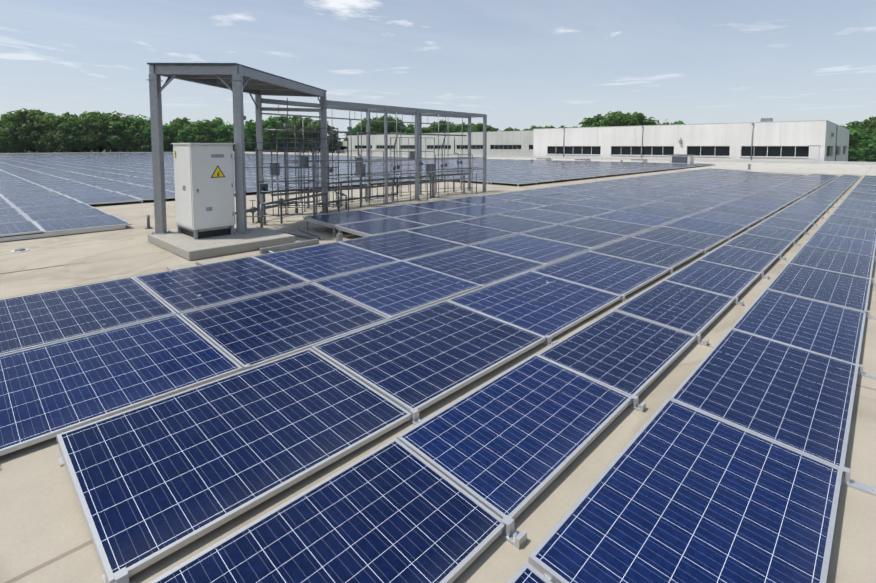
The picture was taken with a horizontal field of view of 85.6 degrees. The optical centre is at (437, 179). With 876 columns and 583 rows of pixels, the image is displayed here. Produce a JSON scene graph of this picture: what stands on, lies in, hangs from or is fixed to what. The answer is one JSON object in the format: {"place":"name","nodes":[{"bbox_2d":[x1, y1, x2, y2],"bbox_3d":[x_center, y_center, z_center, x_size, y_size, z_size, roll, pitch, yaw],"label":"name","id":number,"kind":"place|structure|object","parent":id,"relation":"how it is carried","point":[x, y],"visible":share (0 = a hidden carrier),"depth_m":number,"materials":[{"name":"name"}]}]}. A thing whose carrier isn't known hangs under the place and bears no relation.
{"place":"outdoors","nodes":[
{"label":"outdoors","id":0,"kind":"place"},
{"bbox_2d":[8,149,132,152],"bbox_3d":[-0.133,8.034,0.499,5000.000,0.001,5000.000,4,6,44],"label":"ground","id":1,"kind":"structure","parent":0,"point":[70,152],"depth_m":653.09,"materials":[{"name":"green plant"}]},
{"bbox_2d":[0,148,16,152],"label":"tree","id":2,"kind":"object","parent":1,"relation":"on","point":[3,150],"visible":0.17,"depth_m":218.17,"materials":[{"name":"green plant"}]},
{"bbox_2d":[0,127,26,152],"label":"tree","id":3,"kind":"object","parent":1,"relation":"on","point":[6,145],"visible":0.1,"depth_m":216.11,"materials":[{"name":"green plant"}]},
{"bbox_2d":[0,113,29,152],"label":"tree","id":4,"kind":"object","parent":1,"relation":"on","point":[1,122],"visible":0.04,"depth_m":228.86,"materials":[{"name":"green plant"}]},
{"bbox_2d":[0,124,43,152],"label":"tree","id":5,"kind":"object","parent":1,"relation":"on","point":[13,147],"visible":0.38,"depth_m":216.28,"materials":[{"name":"green plant"}]},
{"bbox_2d":[0,108,53,152],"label":"tree","id":6,"kind":"object","parent":1,"relation":"on","point":[26,117],"visible":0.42,"depth_m":215.09,"materials":[{"name":"green plant"}]},
{"bbox_2d":[5,109,55,125],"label":"tree","id":7,"kind":"object","parent":1,"relation":"on","point":[10,122],"visible":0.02,"depth_m":225.08,"materials":[{"name":"green plant"}]},
{"bbox_2d":[23,115,68,152],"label":"tree","id":8,"kind":"object","parent":1,"relation":"on","point":[35,136],"visible":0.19,"depth_m":215.49,"materials":[{"name":"green plant"}]},
{"bbox_2d":[18,112,75,152],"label":"tree","id":9,"kind":"object","parent":1,"relation":"on","point":[50,121],"visible":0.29,"depth_m":212.81,"materials":[{"name":"green plant"}]},
{"bbox_2d":[40,120,85,152],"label":"tree","id":10,"kind":"object","parent":1,"relation":"on","point":[72,151],"visible":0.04,"depth_m":215.53,"materials":[{"name":"green plant"}]},
{"bbox_2d":[44,114,92,152],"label":"tree","id":11,"kind":"object","parent":1,"relation":"on","point":[52,143],"visible":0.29,"depth_m":208.90,"materials":[{"name":"green plant"}]},
{"bbox_2d":[55,111,111,151],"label":"tree","id":12,"kind":"object","parent":1,"relation":"on","point":[84,121],"visible":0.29,"depth_m":207.91,"materials":[{"name":"green plant"}]},
{"bbox_2d":[56,117,112,151],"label":"tree","id":13,"kind":"object","parent":1,"relation":"on","point":[72,141],"visible":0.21,"depth_m":209.89,"materials":[{"name":"green plant"}]},
{"bbox_2d":[82,111,132,151],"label":"tree","id":14,"kind":"object","parent":1,"relation":"on","point":[98,134],"visible":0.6,"depth_m":206.79,"materials":[{"name":"green plant"}]},
{"bbox_2d":[105,114,148,151],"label":"tree","id":15,"kind":"object","parent":1,"relation":"on","point":[118,142],"visible":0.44,"depth_m":208.59,"materials":[{"name":"green plant"}]},
{"bbox_2d":[113,122,150,151],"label":"tree","id":16,"kind":"object","parent":1,"relation":"on","point":[129,138],"visible":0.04,"depth_m":209.92,"materials":[{"name":"green plant"}]},
{"bbox_2d":[120,114,150,132],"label":"tree","id":17,"kind":"object","parent":1,"relation":"on","point":[149,120],"depth_m":230.80,"materials":[{"name":"green plant"}]},
{"bbox_2d":[130,122,168,151],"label":"tree","id":18,"kind":"object","parent":1,"relation":"on","point":[138,138],"visible":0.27,"depth_m":207.78,"materials":[{"name":"green plant"}]},
{"bbox_2d":[142,123,175,151],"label":"tree","id":19,"kind":"object","parent":1,"relation":"on","point":[166,129],"visible":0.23,"depth_m":208.56,"materials":[{"name":"green plant"}]},
{"bbox_2d":[163,123,184,151],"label":"tree","id":20,"kind":"object","parent":1,"relation":"on","point":[176,128],"visible":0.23,"depth_m":210.41,"materials":[{"name":"green plant"}]},
{"bbox_2d":[170,117,194,126],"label":"tree","id":21,"kind":"object","parent":1,"relation":"on","point":[178,120],"visible":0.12,"depth_m":227.28,"materials":[{"name":"green plant"}]},
{"bbox_2d":[173,124,198,142],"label":"tree","id":22,"kind":"object","parent":1,"relation":"on","point":[189,139],"visible":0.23,"depth_m":206.51,"materials":[{"name":"green plant"}]},
{"bbox_2d":[171,120,214,142],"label":"tree","id":23,"kind":"object","parent":1,"relation":"on","point":[187,127],"visible":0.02,"depth_m":209.78,"materials":[{"name":"green plant"}]},
{"bbox_2d":[178,119,225,142],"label":"tree","id":24,"kind":"object","parent":1,"relation":"on","point":[207,130],"visible":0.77,"depth_m":205.94,"materials":[{"name":"green plant"}]},
{"bbox_2d":[206,124,233,142],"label":"tree","id":25,"kind":"object","parent":1,"relation":"on","point":[221,132],"visible":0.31,"depth_m":206.87,"materials":[{"name":"green plant"}]},
{"bbox_2d":[212,117,232,127],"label":"tree","id":26,"kind":"object","parent":1,"relation":"on","point":[219,121],"visible":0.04,"depth_m":221.24,"materials":[{"name":"green plant"}]},
{"bbox_2d":[226,133,233,144],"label":"tree","id":27,"kind":"object","parent":1,"relation":"on","point":[232,137],"visible":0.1,"depth_m":205.23,"materials":[{"name":"green plant"}]},
{"bbox_2d":[226,131,253,151],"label":"tree","id":28,"kind":"object","parent":1,"relation":"on","point":[248,149],"visible":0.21,"depth_m":205.01,"materials":[{"name":"green plant"}]},
{"bbox_2d":[244,119,274,151],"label":"tree","id":29,"kind":"object","parent":1,"relation":"on","point":[248,128],"visible":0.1,"depth_m":203.31,"materials":[{"name":"green plant"}]},
{"bbox_2d":[252,120,288,151],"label":"tree","id":30,"kind":"object","parent":1,"relation":"on","point":[268,138],"visible":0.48,"depth_m":201.05,"materials":[{"name":"green plant"}]},
{"bbox_2d":[254,115,299,151],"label":"tree","id":31,"kind":"object","parent":1,"relation":"on","point":[274,119],"visible":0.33,"depth_m":203.13,"materials":[{"name":"green plant"}]},
{"bbox_2d":[272,114,319,151],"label":"tree","id":32,"kind":"object","parent":1,"relation":"on","point":[299,122],"visible":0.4,"depth_m":203.41,"materials":[{"name":"green plant"}]},
{"bbox_2d":[286,121,320,152],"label":"tree","id":33,"kind":"object","parent":1,"relation":"on","point":[289,140],"visible":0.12,"depth_m":203.33,"materials":[{"name":"green plant"}]},
{"bbox_2d":[294,121,340,152],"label":"tree","id":34,"kind":"object","parent":1,"relation":"on","point":[310,126],"visible":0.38,"depth_m":201.44,"materials":[{"name":"green plant"}]},
{"bbox_2d":[345,122,365,140],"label":"tree","id":35,"kind":"object","parent":1,"relation":"on","point":[357,128],"visible":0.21,"depth_m":260.95,"materials":[{"name":"green plant"}]},
{"bbox_2d":[360,117,382,134],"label":"tree","id":36,"kind":"object","parent":1,"relation":"on","point":[373,126],"visible":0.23,"depth_m":260.59,"materials":[{"name":"green plant"}]},
{"bbox_2d":[375,115,403,134],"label":"tree","id":37,"kind":"object","parent":1,"relation":"on","point":[390,125],"visible":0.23,"depth_m":260.00,"materials":[{"name":"green plant"}]},
{"bbox_2d":[379,120,406,132],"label":"tree","id":38,"kind":"object","parent":1,"relation":"on","point":[398,126],"visible":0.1,"depth_m":261.99,"materials":[{"name":"green plant"}]},
{"bbox_2d":[399,123,422,132],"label":"tree","id":39,"kind":"object","parent":1,"relation":"on","point":[410,129],"visible":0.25,"depth_m":261.35,"materials":[{"name":"green plant"}]},
{"bbox_2d":[422,125,436,132],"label":"tree","id":40,"kind":"object","parent":1,"relation":"on","point":[431,128],"visible":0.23,"depth_m":263.73,"materials":[{"name":"green plant"}]},
{"bbox_2d":[0,152,875,582],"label":"roof slab","id":41,"kind":"structure","parent":1,"relation":"on","point":[44,536],"depth_m":3.10,"materials":[{"name":"beige concrete"}]},
{"bbox_2d":[11,248,29,252],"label":"roof drains","id":42,"kind":"structure","parent":41,"relation":"on","point":[20,250],"depth_m":9.24,"materials":[{"name":"silver metal"}]},
{"bbox_2d":[0,226,124,241],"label":"solar panel frame","id":43,"kind":"object","parent":41,"relation":"on","point":[12,238],"visible":0.8,"depth_m":10.80,"materials":[{"name":"metal"}]},
{"bbox_2d":[0,236,192,279],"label":"roof patches","id":44,"kind":"object","parent":41,"relation":"on","point":[91,259],"visible":0.88,"depth_m":8.67,"materials":[{"name":"beige concrete"}]},
{"bbox_2d":[145,215,151,228],"bbox_3d":[-7.254,1.056,11.842,0.152,0.340,0.160,4,6,44],"label":"roof vent pipe","id":45,"kind":"object","parent":41,"relation":"on","point":[148,222],"visible":1,"depth_m":11.81,"materials":[{"name":"grey metal"}]},
{"bbox_2d":[167,247,273,270],"bbox_3d":[-3.583,1.440,8.378,1.380,0.056,2.048,4,6,44],"label":"roof conduit and pavers","id":46,"kind":"object","parent":41,"relation":"on","point":[209,261],"visible":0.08,"depth_m":8.11,"materials":[{"name":"beige concrete"}]},
{"bbox_2d":[148,223,294,260],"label":"concrete plinth","id":47,"kind":"structure","parent":41,"relation":"on","point":[187,247],"depth_m":9.43,"materials":[{"name":"grey concrete"}]},
{"bbox_2d":[171,143,234,239],"bbox_3d":[-4.989,0.193,10.092,1.165,1.945,0.890,4,6,44],"label":"switch cabinet","id":48,"kind":"object","parent":47,"relation":"on","point":[204,189],"visible":1,"depth_m":9.72,"materials":[{"name":"metal"}]},
{"bbox_2d":[259,228,342,253],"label":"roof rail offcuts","id":49,"kind":"object","parent":41,"relation":"on","point":[314,238],"visible":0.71,"depth_m":9.86,"materials":[{"name":"grey metal"}]},
{"bbox_2d":[146,65,486,233],"bbox_3d":[-2.560,-0.954,16.070,3.317,3.760,14.167,2,5,30],"label":"steel frame","id":50,"kind":"object","parent":41,"relation":"on","point":[237,85],"visible":0.83,"depth_m":13.05,"materials":[{"name":"metal"}]},
{"bbox_2d":[147,63,326,91],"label":"canopy roof","id":51,"kind":"structure","parent":50,"relation":"on","point":[232,64],"depth_m":10.04,"materials":[{"name":"grey metal"}]},
{"bbox_2d":[304,218,367,236],"bbox_3d":[10.103,0.250,23.758,2.700,0.284,36.060,4,6,44],"label":"metal rail","id":52,"kind":"object","parent":41,"relation":"on","point":[334,229],"visible":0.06,"depth_m":10.84,"materials":[{"name":"grey metal"}]},
{"bbox_2d":[235,98,477,226],"bbox_3d":[-2.306,-0.797,16.760,2.916,3.350,11.887,2,5,32],"label":"gantry pipework","id":53,"kind":"object","parent":41,"relation":"on","point":[303,163],"visible":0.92,"depth_m":15.21,"materials":[{"name":"metal"}]},
{"bbox_2d":[43,165,710,237],"bbox_3d":[-3.889,-0.498,35.535,27.140,0.135,70.498,4,6,44],"label":"solar field mount","id":54,"kind":"object","parent":41,"relation":"on","point":[487,183],"visible":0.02,"depth_m":25.58,"materials":[{"name":"metal"}]},
{"bbox_2d":[0,171,806,455],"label":"solar row","id":55,"kind":"object","parent":41,"relation":"on","point":[71,358],"visible":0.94,"depth_m":5.83,"materials":[{"name":"blue glass"}]},
{"bbox_2d":[0,151,875,164],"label":"roof parapet","id":56,"kind":"structure","parent":41,"relation":"on","point":[765,161],"depth_m":72.37,"materials":[{"name":"beige concrete"}]},
{"bbox_2d":[56,174,837,582],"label":"solar row","id":57,"kind":"object","parent":41,"relation":"on","point":[158,480],"visible":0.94,"depth_m":3.64,"materials":[{"name":"blue glass"}]},
{"bbox_2d":[58,175,839,582],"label":"mounting brackets","id":58,"kind":"object","parent":41,"relation":"on","point":[120,575],"visible":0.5,"depth_m":3.47,"materials":[{"name":"silver metal"}]},
{"bbox_2d":[149,175,859,582],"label":"solar row","id":59,"kind":"object","parent":41,"relation":"on","point":[439,495],"visible":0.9,"depth_m":2.99,"materials":[{"name":"blue glass"}]},
{"bbox_2d":[243,177,800,370],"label":"panel clamps","id":60,"kind":"object","parent":41,"relation":"on","point":[247,366],"visible":0.08,"depth_m":5.45,"materials":[{"name":"silver metal"}]},
{"bbox_2d":[303,168,745,235],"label":"solar panels","id":61,"kind":"object","parent":41,"relation":"on","point":[376,221],"visible":0.94,"depth_m":14.47,"materials":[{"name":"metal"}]},
{"bbox_2d":[476,157,875,174],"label":"roof surface","id":62,"kind":"object","parent":41,"relation":"on","point":[821,168],"depth_m":46.51,"materials":[{"name":"beige concrete"}]},
{"bbox_2d":[500,176,862,548],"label":"mounting brackets","id":63,"kind":"object","parent":41,"relation":"on","point":[512,536],"visible":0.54,"depth_m":3.66,"materials":[{"name":"silver metal"}]},
{"bbox_2d":[669,154,693,163],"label":"rooftop unit","id":64,"kind":"structure","parent":41,"relation":"on","point":[682,158],"depth_m":53.07,"materials":[{"name":"grey metal"}]},
{"bbox_2d":[507,175,875,582],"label":"solar row","id":65,"kind":"object","parent":41,"relation":"on","point":[723,466],"visible":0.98,"depth_m":2.96,"materials":[{"name":"glass"}]},
{"bbox_2d":[545,241,875,581],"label":"mounting brackets","id":66,"kind":"object","parent":41,"relation":"on","point":[846,480],"visible":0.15,"depth_m":2.87,"materials":[{"name":"silver metal"}]},
{"bbox_2d":[430,120,453,130],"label":"tree","id":67,"kind":"object","parent":1,"relation":"on","point":[441,126],"visible":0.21,"depth_m":274.00,"materials":[{"name":"green plant"}]},
{"bbox_2d":[440,125,455,132],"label":"tree","id":68,"kind":"object","parent":1,"relation":"on","point":[449,129],"visible":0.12,"depth_m":262.34,"materials":[{"name":"green plant"}]},
{"bbox_2d":[453,122,467,132],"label":"tree","id":69,"kind":"object","parent":1,"relation":"on","point":[457,128],"visible":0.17,"depth_m":258.74,"materials":[{"name":"green plant"}]},
{"bbox_2d":[461,123,482,131],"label":"tree","id":70,"kind":"object","parent":1,"relation":"on","point":[474,128],"visible":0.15,"depth_m":259.53,"materials":[{"name":"green plant"}]},
{"bbox_2d":[471,124,500,131],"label":"tree","id":71,"kind":"object","parent":1,"relation":"on","point":[490,128],"visible":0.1,"depth_m":261.01,"materials":[{"name":"green plant"}]},
{"bbox_2d":[504,127,519,130],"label":"tree","id":72,"kind":"object","parent":1,"relation":"on","point":[509,129],"visible":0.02,"depth_m":272.08,"materials":[{"name":"green plant"}]},
{"bbox_2d":[578,114,609,126],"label":"tree","id":73,"kind":"object","parent":1,"relation":"on","point":[597,118],"visible":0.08,"depth_m":267.99,"materials":[{"name":"green plant"}]},
{"bbox_2d":[599,118,619,126],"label":"tree","id":74,"kind":"object","parent":1,"relation":"on","point":[604,122],"visible":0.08,"depth_m":262.00,"materials":[{"name":"green plant"}]},
{"bbox_2d":[602,111,636,125],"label":"tree","id":75,"kind":"object","parent":1,"relation":"on","point":[611,117],"visible":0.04,"depth_m":268.27,"materials":[{"name":"green plant"}]},
{"bbox_2d":[606,111,640,126],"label":"tree","id":76,"kind":"object","parent":1,"relation":"on","point":[624,120],"visible":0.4,"depth_m":255.85,"materials":[{"name":"green plant"}]},
{"bbox_2d":[627,112,659,125],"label":"tree","id":77,"kind":"object","parent":1,"relation":"on","point":[641,117],"visible":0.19,"depth_m":263.85,"materials":[{"name":"green plant"}]},
{"bbox_2d":[849,126,866,143],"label":"tree","id":78,"kind":"object","parent":1,"relation":"on","point":[857,128],"visible":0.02,"depth_m":125.46,"materials":[{"name":"green plant"}]},
{"bbox_2d":[842,116,875,161],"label":"tree","id":79,"kind":"object","parent":1,"relation":"on","point":[869,123],"visible":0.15,"depth_m":126.06,"materials":[{"name":"green plant"}]},
{"bbox_2d":[848,128,874,161],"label":"tree","id":80,"kind":"object","parent":1,"relation":"on","point":[855,135],"visible":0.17,"depth_m":119.35,"materials":[{"name":"green plant"}]},
{"bbox_2d":[849,137,875,161],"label":"tree","id":81,"kind":"object","parent":1,"relation":"on","point":[855,158],"visible":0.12,"depth_m":105.15,"materials":[{"name":"green plant"}]},
{"bbox_2d":[851,127,875,146],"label":"tree","id":82,"kind":"object","parent":1,"relation":"on","point":[868,130],"depth_m":123.66,"materials":[{"name":"green plant"}]},
{"bbox_2d":[855,130,875,161],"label":"tree","id":83,"kind":"object","parent":1,"relation":"on","point":[869,151],"visible":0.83,"depth_m":93.55,"materials":[{"name":"green plant"}]},
{"bbox_2d":[307,141,346,152],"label":"hall wing","id":84,"kind":"structure","parent":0,"point":[343,147],"depth_m":208.25,"materials":[{"name":"white metal"}]},
{"bbox_2d":[0,152,714,236],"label":"solar field","id":85,"kind":"structure","parent":0,"point":[51,192],"depth_m":30.04,"materials":[{"name":"blue glass"}]},
{"bbox_2d":[0,0,875,140],"label":"sky","id":86,"kind":"structure","parent":0,"point":[520,64],"materials":[{"name":"blue"}]},
{"bbox_2d":[347,130,533,155],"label":"hall wing","id":87,"kind":"structure","parent":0,"point":[509,143],"depth_m":155.44,"materials":[{"name":"white metal"}]},
{"bbox_2d":[536,158,646,161],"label":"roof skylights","id":88,"kind":"object","parent":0,"point":[638,160],"visible":0.94,"depth_m":63.19,"materials":[{"name":"white plastic"}]},
{"bbox_2d":[533,120,849,160],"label":"hall","id":89,"kind":"structure","parent":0,"point":[785,140],"depth_m":66.48,"materials":[{"name":"white metal"}]},
{"bbox_2d":[563,123,837,160],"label":"hall wall fittings","id":90,"kind":"object","parent":89,"relation":"on","point":[813,152],"visible":0.81,"depth_m":57.49,"materials":[{"name":"metal"}]},
{"bbox_2d":[666,118,772,121],"bbox_3d":[38.948,-8.295,66.289,13.062,1.200,1.139,3,5,37],"label":"hall roof gear","id":91,"kind":"object","parent":89,"relation":"on","point":[766,119],"visible":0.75,"depth_m":62.47,"materials":[{"name":"metal"}]}
]}

